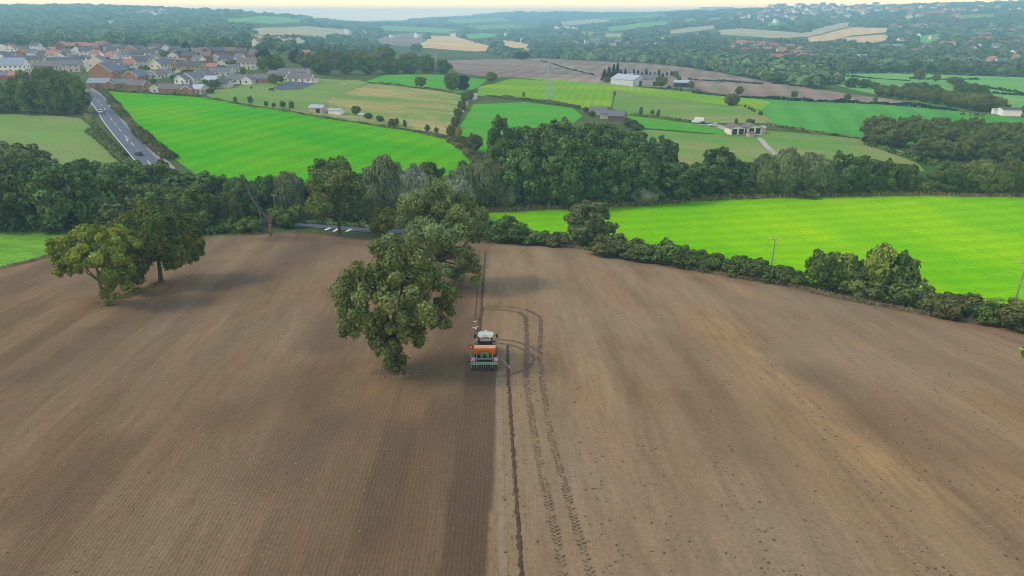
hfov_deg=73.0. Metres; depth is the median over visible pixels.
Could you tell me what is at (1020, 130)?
broadleaf tree
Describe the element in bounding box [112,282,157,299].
scrub
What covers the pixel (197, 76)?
bungalow
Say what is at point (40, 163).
oak tree
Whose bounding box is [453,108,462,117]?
bush
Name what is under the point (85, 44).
house
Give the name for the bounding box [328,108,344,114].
paddock shed
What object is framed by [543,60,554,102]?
pylon
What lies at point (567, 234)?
hedge
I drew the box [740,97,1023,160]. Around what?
pasture
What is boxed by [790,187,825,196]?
bush
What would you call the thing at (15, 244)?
grass field
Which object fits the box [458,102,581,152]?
pasture
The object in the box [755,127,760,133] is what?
window
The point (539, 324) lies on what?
tyre track
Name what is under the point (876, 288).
bush
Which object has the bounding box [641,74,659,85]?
barn
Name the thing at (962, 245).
grass field
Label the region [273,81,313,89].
riding arena
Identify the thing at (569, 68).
hedge
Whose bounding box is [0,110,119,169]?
grass field
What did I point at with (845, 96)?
broadleaf tree
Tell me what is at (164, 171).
oak tree
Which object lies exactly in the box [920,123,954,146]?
broadleaf tree
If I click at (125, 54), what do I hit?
house
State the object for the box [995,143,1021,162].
broadleaf tree
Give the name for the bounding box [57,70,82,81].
broadleaf tree
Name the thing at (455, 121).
bush
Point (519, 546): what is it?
marker furrow
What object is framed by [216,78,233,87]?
field shelter
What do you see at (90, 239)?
ash tree
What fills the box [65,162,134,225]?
oak tree
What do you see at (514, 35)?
woodland
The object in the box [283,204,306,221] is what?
bush
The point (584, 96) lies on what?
pasture
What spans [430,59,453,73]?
broadleaf tree
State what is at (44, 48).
house
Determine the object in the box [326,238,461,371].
ash tree
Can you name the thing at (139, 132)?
hedge
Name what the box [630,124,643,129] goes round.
bush
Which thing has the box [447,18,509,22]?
pasture
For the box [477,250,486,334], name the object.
marker furrow
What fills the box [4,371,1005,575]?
pale stones
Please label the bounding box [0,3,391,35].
woodland
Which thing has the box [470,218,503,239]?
bush
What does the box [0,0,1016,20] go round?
sky
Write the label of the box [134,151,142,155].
car
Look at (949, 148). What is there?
broadleaf tree
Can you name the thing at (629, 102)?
pasture
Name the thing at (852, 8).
house
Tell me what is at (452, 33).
house
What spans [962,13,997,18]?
pasture
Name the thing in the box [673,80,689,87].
open shed
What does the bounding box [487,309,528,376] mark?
tyre track
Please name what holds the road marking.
on the road at (147, 157)
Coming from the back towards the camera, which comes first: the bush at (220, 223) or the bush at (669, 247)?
the bush at (220, 223)
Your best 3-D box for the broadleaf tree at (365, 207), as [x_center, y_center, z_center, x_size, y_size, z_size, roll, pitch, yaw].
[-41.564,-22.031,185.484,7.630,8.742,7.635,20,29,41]
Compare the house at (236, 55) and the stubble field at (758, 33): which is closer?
the house at (236, 55)
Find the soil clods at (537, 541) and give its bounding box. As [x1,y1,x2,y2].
[491,302,1023,575]
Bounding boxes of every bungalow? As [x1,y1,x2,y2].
[0,42,12,50]
[0,50,16,55]
[0,51,12,57]
[0,69,10,79]
[2,54,30,57]
[7,69,32,79]
[31,61,61,69]
[38,49,46,54]
[46,56,59,61]
[59,57,72,61]
[86,78,111,87]
[104,80,116,88]
[108,58,122,64]
[113,76,132,88]
[120,63,133,71]
[121,67,147,79]
[126,78,149,90]
[144,68,153,79]
[148,68,167,78]
[148,81,163,92]
[157,82,188,93]
[163,67,172,76]
[173,67,184,75]
[173,74,190,83]
[180,82,194,94]
[184,69,206,82]
[192,84,208,94]
[193,68,216,75]
[203,76,218,80]
[205,62,220,68]
[210,65,235,75]
[212,51,225,61]
[216,57,227,65]
[218,55,232,59]
[226,72,251,83]
[229,63,240,71]
[241,73,255,84]
[253,72,270,82]
[268,68,291,78]
[278,66,310,73]
[286,73,314,82]
[313,75,318,82]
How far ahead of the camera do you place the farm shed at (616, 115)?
336.02 m
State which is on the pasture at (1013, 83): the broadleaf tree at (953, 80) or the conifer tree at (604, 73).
the broadleaf tree at (953, 80)
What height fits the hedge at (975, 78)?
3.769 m
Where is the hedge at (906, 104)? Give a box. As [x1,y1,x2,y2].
[692,91,958,110]
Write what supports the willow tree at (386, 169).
on the ground at (434, 53)
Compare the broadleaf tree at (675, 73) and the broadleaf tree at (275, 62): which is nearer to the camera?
the broadleaf tree at (275, 62)
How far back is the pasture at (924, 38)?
1485.98 m
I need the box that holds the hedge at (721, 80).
[688,77,762,83]
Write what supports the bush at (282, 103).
on the ground at (434, 53)
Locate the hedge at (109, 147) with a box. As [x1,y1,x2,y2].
[84,127,132,165]
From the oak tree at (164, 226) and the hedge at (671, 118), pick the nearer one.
the oak tree at (164, 226)
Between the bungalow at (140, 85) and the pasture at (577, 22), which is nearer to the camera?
the bungalow at (140, 85)
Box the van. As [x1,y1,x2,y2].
[692,117,703,122]
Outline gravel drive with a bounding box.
[698,124,724,129]
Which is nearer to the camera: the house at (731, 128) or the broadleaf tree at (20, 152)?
the broadleaf tree at (20, 152)
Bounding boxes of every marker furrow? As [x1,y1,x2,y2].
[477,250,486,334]
[506,345,524,575]
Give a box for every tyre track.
[483,306,595,575]
[486,309,567,575]
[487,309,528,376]
[489,306,542,350]
[497,342,535,376]
[498,339,543,352]
[500,343,535,375]
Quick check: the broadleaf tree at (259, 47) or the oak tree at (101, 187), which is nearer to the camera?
the oak tree at (101, 187)
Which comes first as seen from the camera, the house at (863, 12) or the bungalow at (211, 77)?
the bungalow at (211, 77)
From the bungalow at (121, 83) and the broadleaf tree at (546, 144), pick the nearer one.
the broadleaf tree at (546, 144)
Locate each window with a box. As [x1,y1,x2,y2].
[731,128,737,134]
[738,128,743,134]
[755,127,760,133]
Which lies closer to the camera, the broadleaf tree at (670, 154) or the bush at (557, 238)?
the bush at (557, 238)
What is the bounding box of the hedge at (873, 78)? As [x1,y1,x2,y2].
[846,74,909,80]
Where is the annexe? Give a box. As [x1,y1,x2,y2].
[761,126,766,133]
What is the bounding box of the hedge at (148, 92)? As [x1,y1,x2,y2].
[104,88,203,96]
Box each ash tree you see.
[44,223,142,305]
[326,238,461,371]
[381,177,496,285]
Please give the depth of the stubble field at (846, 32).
1657.10 m
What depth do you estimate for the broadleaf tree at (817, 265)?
121.11 m
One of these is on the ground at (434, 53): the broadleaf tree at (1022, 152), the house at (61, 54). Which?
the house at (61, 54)
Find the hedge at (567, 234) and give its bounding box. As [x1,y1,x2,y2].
[511,231,586,245]
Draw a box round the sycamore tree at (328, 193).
[305,165,367,234]
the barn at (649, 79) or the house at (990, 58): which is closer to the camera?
the barn at (649, 79)
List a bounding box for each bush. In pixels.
[207,218,234,233]
[234,215,265,232]
[247,95,253,103]
[263,205,282,222]
[275,209,296,227]
[280,101,285,106]
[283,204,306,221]
[288,101,293,107]
[351,105,360,113]
[364,113,372,118]
[376,115,384,120]
[387,119,398,124]
[424,124,429,131]
[446,124,455,136]
[451,117,459,126]
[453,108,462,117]
[455,127,462,137]
[457,100,466,109]
[460,136,467,144]
[461,92,469,101]
[465,132,483,149]
[467,91,473,99]
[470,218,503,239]
[492,215,527,242]
[522,228,548,244]
[542,232,570,246]
[586,232,631,256]
[616,237,651,259]
[623,119,638,126]
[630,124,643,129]
[637,244,668,262]
[651,237,689,264]
[671,248,707,268]
[698,252,725,270]
[716,176,734,194]
[722,255,751,276]
[738,257,775,278]
[759,264,794,284]
[778,270,812,286]
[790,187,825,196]
[837,276,888,300]
[884,277,935,307]
[911,291,928,310]
[912,175,936,193]
[918,291,962,317]
[941,291,988,320]
[961,303,994,321]
[965,177,990,193]
[972,301,1007,326]
[983,180,1003,192]
[994,301,1023,332]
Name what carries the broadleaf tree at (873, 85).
on the pasture at (1013, 83)
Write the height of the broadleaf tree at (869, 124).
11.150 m
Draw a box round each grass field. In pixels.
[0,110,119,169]
[0,229,77,266]
[108,91,476,181]
[488,194,1023,303]
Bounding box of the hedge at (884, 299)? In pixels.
[834,288,1022,306]
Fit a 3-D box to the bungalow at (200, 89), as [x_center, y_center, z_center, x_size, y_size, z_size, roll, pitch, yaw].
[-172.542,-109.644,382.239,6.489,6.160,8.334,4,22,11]
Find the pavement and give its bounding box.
[91,88,175,168]
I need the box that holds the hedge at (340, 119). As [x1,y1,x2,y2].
[201,96,449,139]
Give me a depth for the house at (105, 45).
703.39 m
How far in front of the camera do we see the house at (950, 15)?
2078.30 m
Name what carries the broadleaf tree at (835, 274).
on the ground at (434, 53)
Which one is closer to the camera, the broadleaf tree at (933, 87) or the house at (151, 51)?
the broadleaf tree at (933, 87)
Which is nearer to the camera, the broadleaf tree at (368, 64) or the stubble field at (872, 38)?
the broadleaf tree at (368, 64)
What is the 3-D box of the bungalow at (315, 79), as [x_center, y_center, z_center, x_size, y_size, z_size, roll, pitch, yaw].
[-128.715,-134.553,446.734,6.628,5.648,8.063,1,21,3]
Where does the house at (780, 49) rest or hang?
on the ground at (434, 53)
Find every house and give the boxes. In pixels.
[6,43,19,50]
[16,48,26,55]
[25,48,38,54]
[26,54,46,64]
[29,41,42,49]
[39,45,50,49]
[45,49,58,56]
[54,40,71,49]
[55,51,67,56]
[59,48,71,54]
[60,58,84,71]
[67,42,78,47]
[70,45,80,53]
[72,54,87,66]
[78,46,94,56]
[82,43,100,46]
[84,54,108,71]
[87,59,125,79]
[89,44,100,49]
[90,48,100,56]
[94,40,107,50]
[97,49,109,55]
[102,42,113,50]
[103,51,118,58]
[105,46,119,52]
[116,48,123,58]
[118,44,129,49]
[121,49,132,58]
[123,57,137,69]
[124,44,142,50]
[129,50,146,58]
[133,54,151,66]
[138,48,159,58]
[147,42,156,48]
[147,53,158,60]
[148,57,171,69]
[156,42,165,47]
[161,43,169,51]
[165,57,176,69]
[167,50,178,58]
[169,45,180,51]
[175,59,205,69]
[177,47,190,51]
[180,51,199,60]
[190,47,205,51]
[190,54,205,62]
[199,50,212,61]
[204,46,213,53]
[213,46,224,53]
[224,46,235,55]
[233,52,245,59]
[235,47,248,56]
[236,56,258,69]
[248,51,258,56]
[252,38,262,45]
[277,35,286,41]
[295,36,304,43]
[414,32,419,37]
[450,31,455,36]
[724,122,744,134]
[740,122,762,133]
[770,54,783,57]
[776,48,786,51]
[791,8,798,12]
[800,5,810,10]
[836,9,843,13]
[846,6,854,10]
[861,10,869,14]
[906,10,916,13]
[925,11,936,15]
[928,35,934,39]
[948,13,959,17]
[985,56,997,60]
[991,43,1000,47]
[1010,54,1020,58]
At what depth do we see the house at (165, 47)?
666.68 m
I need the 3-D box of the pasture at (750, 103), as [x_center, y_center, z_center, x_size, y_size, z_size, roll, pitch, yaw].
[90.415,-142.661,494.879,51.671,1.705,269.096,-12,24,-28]
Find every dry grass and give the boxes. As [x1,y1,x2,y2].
[0,230,382,267]
[471,239,1014,328]
[480,189,1023,213]
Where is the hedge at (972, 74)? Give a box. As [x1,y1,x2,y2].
[842,71,1020,76]
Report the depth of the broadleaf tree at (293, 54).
592.69 m
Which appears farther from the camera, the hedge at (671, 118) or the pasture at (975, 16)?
the pasture at (975, 16)
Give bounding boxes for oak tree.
[0,159,39,230]
[10,157,49,198]
[16,163,89,232]
[57,158,102,200]
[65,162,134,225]
[99,159,149,181]
[105,197,205,282]
[130,158,193,204]
[133,186,189,214]
[162,184,224,228]
[171,170,222,202]
[211,174,247,199]
[222,174,261,220]
[249,174,284,214]
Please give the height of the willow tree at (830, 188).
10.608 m
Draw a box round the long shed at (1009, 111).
[997,107,1022,116]
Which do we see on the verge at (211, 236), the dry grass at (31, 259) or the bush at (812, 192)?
the dry grass at (31, 259)
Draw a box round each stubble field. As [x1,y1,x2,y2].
[252,26,351,35]
[420,36,488,51]
[503,40,529,49]
[669,25,713,33]
[696,22,848,37]
[808,27,886,41]
[842,34,887,42]
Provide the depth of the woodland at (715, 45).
1223.03 m
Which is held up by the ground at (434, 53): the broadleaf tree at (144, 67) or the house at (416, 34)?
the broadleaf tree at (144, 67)
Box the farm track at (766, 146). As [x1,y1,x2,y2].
[756,137,777,154]
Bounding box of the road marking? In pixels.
[91,102,134,159]
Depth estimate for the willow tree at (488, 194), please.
200.00 m
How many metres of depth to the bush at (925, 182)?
222.93 m
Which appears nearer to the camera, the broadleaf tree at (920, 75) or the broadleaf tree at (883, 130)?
the broadleaf tree at (883, 130)
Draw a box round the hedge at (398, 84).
[371,81,461,94]
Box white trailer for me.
[991,108,997,113]
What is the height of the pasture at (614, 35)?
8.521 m
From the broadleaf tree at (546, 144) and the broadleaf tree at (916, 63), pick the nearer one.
the broadleaf tree at (546, 144)
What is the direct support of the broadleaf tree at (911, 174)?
on the ground at (434, 53)
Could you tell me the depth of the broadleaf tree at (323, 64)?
502.39 m
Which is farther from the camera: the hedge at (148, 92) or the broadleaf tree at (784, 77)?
the broadleaf tree at (784, 77)
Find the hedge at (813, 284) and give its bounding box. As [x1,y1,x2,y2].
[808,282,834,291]
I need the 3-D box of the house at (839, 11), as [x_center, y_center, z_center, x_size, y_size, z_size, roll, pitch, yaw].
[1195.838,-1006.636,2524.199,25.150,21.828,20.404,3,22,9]
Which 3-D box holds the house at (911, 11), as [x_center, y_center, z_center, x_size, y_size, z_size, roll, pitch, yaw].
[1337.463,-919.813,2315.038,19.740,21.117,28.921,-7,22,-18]
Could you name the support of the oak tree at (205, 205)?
on the ground at (434, 53)
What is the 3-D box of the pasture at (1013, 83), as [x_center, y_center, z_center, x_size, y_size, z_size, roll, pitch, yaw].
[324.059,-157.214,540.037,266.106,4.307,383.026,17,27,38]
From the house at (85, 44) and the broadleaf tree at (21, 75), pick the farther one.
the house at (85, 44)
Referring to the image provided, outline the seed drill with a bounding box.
[468,344,509,371]
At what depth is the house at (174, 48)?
648.55 m
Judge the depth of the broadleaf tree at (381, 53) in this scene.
603.96 m
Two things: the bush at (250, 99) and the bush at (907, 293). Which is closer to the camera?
the bush at (907, 293)
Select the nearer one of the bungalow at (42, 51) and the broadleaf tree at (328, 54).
the broadleaf tree at (328, 54)
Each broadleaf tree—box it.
[0,37,15,43]
[0,80,20,111]
[0,140,9,160]
[0,142,51,163]
[7,69,33,99]
[11,76,49,113]
[16,37,31,45]
[30,66,62,97]
[31,39,45,43]
[36,75,74,113]
[40,158,58,168]
[48,38,63,45]
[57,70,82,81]
[59,75,92,113]
[85,38,100,42]
[92,181,165,225]
[105,38,118,43]
[120,40,134,44]
[137,39,151,46]
[139,65,149,69]
[157,40,169,45]
[159,50,175,56]
[181,42,189,47]
[181,69,194,72]
[192,41,203,47]
[201,79,208,85]
[207,40,220,47]
[208,79,219,86]
[214,191,244,221]
[223,42,236,46]
[223,59,236,64]
[237,41,251,48]
[239,67,245,73]
[254,44,266,50]
[255,50,270,57]
[256,55,268,71]
[265,54,284,69]
[267,74,278,82]
[274,45,287,53]
[278,75,283,83]
[288,49,298,62]
[295,51,313,66]
[304,155,361,203]
[310,55,333,73]
[313,47,337,66]
[332,49,343,66]
[335,54,354,73]
[345,195,371,220]
[347,49,365,68]
[356,54,379,73]
[363,205,396,235]
[371,46,395,66]
[379,57,402,73]
[399,52,418,63]
[401,58,418,73]
[414,76,425,86]
[415,161,445,203]
[418,54,430,64]
[419,56,435,72]
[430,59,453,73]
[444,72,459,89]
[458,75,469,89]
[484,138,523,178]
[485,72,496,83]
[485,114,511,157]
[501,147,547,205]
[508,125,538,147]
[513,51,530,58]
[521,127,570,168]
[529,170,551,201]
[538,117,583,155]
[540,135,603,207]
[563,199,619,245]
[570,125,617,179]
[583,121,622,143]
[587,148,635,203]
[601,77,610,81]
[609,132,647,176]
[614,130,650,151]
[624,151,661,201]
[648,139,679,184]
[649,135,672,152]
[655,75,667,87]
[657,162,697,199]
[672,71,678,76]
[687,81,694,88]
[689,162,717,195]
[702,146,743,193]
[724,93,739,104]
[733,161,760,192]
[735,86,744,94]
[768,72,783,83]
[782,74,788,83]
[791,91,797,97]
[804,248,838,289]
[824,263,845,291]
[830,251,858,283]
[831,150,866,193]
[837,257,874,291]
[842,158,868,189]
[843,77,859,86]
[843,94,851,99]
[851,63,860,70]
[853,155,887,193]
[857,79,871,87]
[859,114,890,138]
[860,242,900,299]
[862,65,872,71]
[867,120,901,145]
[869,82,880,88]
[876,158,906,191]
[880,61,891,71]
[884,249,920,302]
[885,116,896,121]
[887,121,901,127]
[887,128,913,145]
[892,64,906,70]
[893,163,923,190]
[897,116,911,130]
[903,82,915,87]
[904,114,923,122]
[905,122,927,139]
[907,60,923,71]
[910,137,936,158]
[911,123,932,142]
[913,69,926,80]
[913,82,928,89]
[917,117,948,130]
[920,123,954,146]
[923,63,934,71]
[926,162,971,192]
[928,84,943,89]
[931,73,940,80]
[934,140,962,158]
[936,117,954,129]
[946,76,959,85]
[949,63,962,73]
[949,134,969,142]
[951,126,962,138]
[952,117,972,127]
[953,82,969,91]
[956,135,975,159]
[958,127,979,134]
[964,84,982,91]
[964,116,990,125]
[969,128,990,144]
[970,63,987,73]
[970,125,988,129]
[972,141,999,159]
[979,85,990,92]
[981,66,996,75]
[986,125,1011,136]
[988,131,1017,150]
[990,121,1014,131]
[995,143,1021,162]
[1005,133,1023,147]
[1009,125,1023,134]
[1010,122,1023,131]
[1017,66,1023,76]
[1018,142,1023,161]
[1019,347,1023,358]
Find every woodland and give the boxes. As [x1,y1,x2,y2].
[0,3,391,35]
[0,29,356,51]
[355,40,539,57]
[363,20,545,48]
[408,0,1023,22]
[534,12,858,44]
[537,35,828,61]
[537,46,845,86]
[754,9,860,20]
[789,35,1023,54]
[791,47,1023,74]
[854,3,1023,27]
[885,20,1023,40]
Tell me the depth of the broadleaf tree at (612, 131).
239.32 m
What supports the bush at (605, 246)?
on the ground at (434, 53)
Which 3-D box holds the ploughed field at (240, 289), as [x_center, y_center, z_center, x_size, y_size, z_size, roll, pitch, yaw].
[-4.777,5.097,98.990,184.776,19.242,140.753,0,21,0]
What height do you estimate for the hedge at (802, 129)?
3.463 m
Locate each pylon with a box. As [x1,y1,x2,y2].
[433,52,438,73]
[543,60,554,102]
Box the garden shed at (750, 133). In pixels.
[746,131,754,136]
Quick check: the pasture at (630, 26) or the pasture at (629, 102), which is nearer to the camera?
the pasture at (629, 102)
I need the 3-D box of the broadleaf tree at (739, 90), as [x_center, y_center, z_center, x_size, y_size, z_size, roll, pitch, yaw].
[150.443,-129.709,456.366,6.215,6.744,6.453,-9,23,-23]
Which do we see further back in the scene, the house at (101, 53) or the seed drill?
the house at (101, 53)
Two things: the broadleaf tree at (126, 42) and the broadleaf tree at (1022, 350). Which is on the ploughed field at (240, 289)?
the broadleaf tree at (1022, 350)
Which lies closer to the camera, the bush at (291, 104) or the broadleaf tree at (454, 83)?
the bush at (291, 104)
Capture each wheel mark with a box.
[473,306,484,337]
[474,250,480,318]
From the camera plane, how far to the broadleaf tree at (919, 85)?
486.83 m
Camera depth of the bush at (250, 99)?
348.32 m
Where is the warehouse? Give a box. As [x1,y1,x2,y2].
[700,7,733,9]
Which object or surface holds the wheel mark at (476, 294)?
on the ploughed field at (240, 289)
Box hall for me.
[0,57,31,70]
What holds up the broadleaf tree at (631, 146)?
on the ground at (434, 53)
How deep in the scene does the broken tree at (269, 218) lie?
156.97 m
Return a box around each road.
[84,89,157,164]
[262,221,405,232]
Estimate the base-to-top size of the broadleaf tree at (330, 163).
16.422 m
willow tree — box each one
[271,171,305,211]
[360,154,402,210]
[395,163,433,216]
[445,174,476,204]
[447,160,480,199]
[468,157,506,206]
[496,180,517,206]
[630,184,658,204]
[750,153,781,193]
[766,146,808,194]
[790,151,834,189]
[818,166,842,192]
[874,85,885,95]
[883,84,898,96]
[893,86,907,98]
[903,86,919,99]
[915,87,931,101]
[926,88,949,103]
[940,90,964,106]
[952,91,976,108]
[960,158,1005,187]
[966,92,997,110]
[983,96,1008,109]
[991,156,1023,192]
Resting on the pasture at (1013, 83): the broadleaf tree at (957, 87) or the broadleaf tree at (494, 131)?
the broadleaf tree at (957, 87)
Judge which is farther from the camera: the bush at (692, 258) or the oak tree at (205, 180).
the oak tree at (205, 180)
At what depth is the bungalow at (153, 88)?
380.91 m
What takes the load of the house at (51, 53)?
on the ground at (434, 53)
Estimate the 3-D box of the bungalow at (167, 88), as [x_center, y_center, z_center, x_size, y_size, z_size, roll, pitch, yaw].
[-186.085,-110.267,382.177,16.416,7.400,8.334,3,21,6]
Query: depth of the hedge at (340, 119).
320.80 m
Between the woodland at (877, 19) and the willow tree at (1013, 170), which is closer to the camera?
the willow tree at (1013, 170)
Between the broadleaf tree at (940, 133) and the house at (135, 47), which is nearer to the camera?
the broadleaf tree at (940, 133)
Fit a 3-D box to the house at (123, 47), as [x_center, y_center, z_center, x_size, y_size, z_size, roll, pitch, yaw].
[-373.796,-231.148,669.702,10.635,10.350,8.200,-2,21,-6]
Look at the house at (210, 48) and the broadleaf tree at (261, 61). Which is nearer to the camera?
the broadleaf tree at (261, 61)
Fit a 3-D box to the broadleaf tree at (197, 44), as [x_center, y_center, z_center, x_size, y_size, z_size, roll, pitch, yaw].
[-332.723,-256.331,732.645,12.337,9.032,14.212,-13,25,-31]
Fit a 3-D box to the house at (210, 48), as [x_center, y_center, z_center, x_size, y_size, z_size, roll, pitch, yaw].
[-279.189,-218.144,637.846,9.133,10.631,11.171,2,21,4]
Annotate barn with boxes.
[611,73,644,86]
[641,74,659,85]
[664,75,677,82]
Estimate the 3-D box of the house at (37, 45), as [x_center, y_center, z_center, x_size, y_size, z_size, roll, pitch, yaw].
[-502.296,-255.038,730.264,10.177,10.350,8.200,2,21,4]
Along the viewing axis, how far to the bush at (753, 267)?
131.27 m
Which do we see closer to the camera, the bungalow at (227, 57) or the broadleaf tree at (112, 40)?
the bungalow at (227, 57)
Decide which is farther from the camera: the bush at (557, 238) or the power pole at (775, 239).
the bush at (557, 238)
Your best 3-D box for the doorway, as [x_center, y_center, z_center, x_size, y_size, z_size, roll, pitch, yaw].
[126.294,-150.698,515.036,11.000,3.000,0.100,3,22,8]
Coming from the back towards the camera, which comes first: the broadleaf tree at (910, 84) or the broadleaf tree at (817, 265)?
the broadleaf tree at (910, 84)
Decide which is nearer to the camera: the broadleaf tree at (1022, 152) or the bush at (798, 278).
the bush at (798, 278)
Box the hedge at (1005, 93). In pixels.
[987,91,1023,95]
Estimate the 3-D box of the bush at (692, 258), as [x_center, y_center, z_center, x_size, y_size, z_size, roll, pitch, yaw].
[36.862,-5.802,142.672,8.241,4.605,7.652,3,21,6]
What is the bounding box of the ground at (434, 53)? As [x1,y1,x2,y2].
[0,3,1023,308]
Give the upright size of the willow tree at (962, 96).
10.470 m
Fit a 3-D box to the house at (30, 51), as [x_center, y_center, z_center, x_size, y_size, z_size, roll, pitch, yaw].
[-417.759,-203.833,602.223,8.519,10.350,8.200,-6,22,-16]
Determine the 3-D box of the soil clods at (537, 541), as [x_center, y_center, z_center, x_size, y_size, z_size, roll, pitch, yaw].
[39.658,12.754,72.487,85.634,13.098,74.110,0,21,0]
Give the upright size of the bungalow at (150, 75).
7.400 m
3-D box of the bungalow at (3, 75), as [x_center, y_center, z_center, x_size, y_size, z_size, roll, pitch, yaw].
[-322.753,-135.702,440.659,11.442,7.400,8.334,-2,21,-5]
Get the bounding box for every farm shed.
[589,106,606,114]
[600,110,608,118]
[608,110,626,121]
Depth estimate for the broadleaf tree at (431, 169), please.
198.65 m
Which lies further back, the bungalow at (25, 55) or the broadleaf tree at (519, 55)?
the broadleaf tree at (519, 55)
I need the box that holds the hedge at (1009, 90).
[964,81,1023,93]
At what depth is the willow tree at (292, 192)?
180.68 m
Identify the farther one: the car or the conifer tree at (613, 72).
the conifer tree at (613, 72)
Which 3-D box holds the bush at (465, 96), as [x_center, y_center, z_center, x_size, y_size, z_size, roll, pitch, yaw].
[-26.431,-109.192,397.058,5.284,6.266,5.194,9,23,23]
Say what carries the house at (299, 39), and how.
on the ground at (434, 53)
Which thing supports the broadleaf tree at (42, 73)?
on the ground at (434, 53)
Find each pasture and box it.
[206,79,366,113]
[228,16,299,23]
[312,84,468,134]
[366,74,486,92]
[380,26,459,32]
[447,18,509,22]
[449,33,497,38]
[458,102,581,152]
[467,24,526,29]
[477,78,614,107]
[517,77,770,109]
[561,19,609,24]
[579,31,611,35]
[603,15,665,18]
[603,21,666,30]
[604,33,621,36]
[613,91,771,122]
[627,116,726,133]
[640,129,923,170]
[683,17,732,20]
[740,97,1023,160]
[766,21,790,25]
[833,71,1023,114]
[919,33,940,41]
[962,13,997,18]
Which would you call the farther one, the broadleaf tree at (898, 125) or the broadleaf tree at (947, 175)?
the broadleaf tree at (898, 125)
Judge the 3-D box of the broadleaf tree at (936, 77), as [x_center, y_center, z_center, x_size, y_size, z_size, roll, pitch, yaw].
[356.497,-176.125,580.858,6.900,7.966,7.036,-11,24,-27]
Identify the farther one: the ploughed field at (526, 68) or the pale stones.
the ploughed field at (526, 68)
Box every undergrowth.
[0,220,262,234]
[357,205,489,224]
[480,187,757,208]
[756,184,1023,197]
[863,139,997,166]
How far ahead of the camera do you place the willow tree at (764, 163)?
217.88 m
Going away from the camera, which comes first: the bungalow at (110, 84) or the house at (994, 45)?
the bungalow at (110, 84)
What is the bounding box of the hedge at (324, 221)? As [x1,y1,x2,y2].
[300,218,399,228]
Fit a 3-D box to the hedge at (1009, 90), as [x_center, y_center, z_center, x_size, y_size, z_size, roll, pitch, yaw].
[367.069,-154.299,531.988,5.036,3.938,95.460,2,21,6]
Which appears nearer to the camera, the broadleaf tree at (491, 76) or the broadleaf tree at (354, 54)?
the broadleaf tree at (491, 76)
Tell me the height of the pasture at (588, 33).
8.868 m
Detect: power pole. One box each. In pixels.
[770,237,777,265]
[1014,262,1023,302]
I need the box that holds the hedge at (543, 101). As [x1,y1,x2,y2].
[485,95,580,107]
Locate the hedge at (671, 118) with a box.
[630,113,692,122]
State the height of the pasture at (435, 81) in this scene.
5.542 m
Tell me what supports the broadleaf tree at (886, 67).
on the ground at (434, 53)
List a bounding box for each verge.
[0,232,404,268]
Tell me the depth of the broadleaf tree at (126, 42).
763.31 m
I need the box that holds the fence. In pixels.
[560,244,1012,327]
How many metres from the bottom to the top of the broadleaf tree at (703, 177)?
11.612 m
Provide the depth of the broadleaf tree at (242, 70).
459.79 m
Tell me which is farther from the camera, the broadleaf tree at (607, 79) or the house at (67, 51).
the house at (67, 51)
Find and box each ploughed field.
[0,233,1023,575]
[376,33,424,46]
[447,58,907,102]
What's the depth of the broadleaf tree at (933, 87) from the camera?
482.38 m
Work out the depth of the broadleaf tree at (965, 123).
302.56 m
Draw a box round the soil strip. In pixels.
[496,378,507,575]
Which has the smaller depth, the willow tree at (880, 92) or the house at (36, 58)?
the willow tree at (880, 92)
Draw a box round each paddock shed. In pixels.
[308,104,327,112]
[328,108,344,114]
[357,113,365,117]
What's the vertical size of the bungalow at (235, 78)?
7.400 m
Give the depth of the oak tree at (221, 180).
176.67 m
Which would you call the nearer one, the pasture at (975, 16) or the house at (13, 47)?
the house at (13, 47)
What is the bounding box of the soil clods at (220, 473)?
[0,309,489,575]
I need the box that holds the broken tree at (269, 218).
[236,173,271,236]
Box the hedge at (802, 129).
[764,122,857,137]
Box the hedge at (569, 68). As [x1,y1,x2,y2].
[540,60,595,74]
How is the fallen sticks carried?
on the ploughed field at (240, 289)
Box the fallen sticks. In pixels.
[370,360,429,377]
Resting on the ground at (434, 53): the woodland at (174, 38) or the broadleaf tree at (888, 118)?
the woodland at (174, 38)
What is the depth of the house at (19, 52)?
597.81 m
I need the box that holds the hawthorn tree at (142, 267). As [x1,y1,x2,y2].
[116,251,149,292]
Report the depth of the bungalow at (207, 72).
441.86 m
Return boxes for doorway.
[674,83,688,87]
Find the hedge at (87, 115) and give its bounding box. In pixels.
[82,111,128,155]
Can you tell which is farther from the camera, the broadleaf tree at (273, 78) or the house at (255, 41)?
the house at (255, 41)
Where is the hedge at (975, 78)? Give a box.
[908,77,979,79]
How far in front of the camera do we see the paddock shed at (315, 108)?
334.63 m
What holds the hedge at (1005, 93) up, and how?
on the ground at (434, 53)
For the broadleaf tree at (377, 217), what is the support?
on the ground at (434, 53)
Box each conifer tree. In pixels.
[600,69,606,79]
[606,66,611,77]
[611,64,615,75]
[615,62,619,74]
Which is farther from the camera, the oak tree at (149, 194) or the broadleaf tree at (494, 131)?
the broadleaf tree at (494, 131)
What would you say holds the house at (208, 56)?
on the ground at (434, 53)
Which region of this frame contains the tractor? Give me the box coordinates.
[474,330,497,356]
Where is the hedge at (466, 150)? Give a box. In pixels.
[446,136,485,163]
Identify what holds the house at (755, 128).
on the ground at (434, 53)
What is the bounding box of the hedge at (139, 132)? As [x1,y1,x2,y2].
[93,86,178,158]

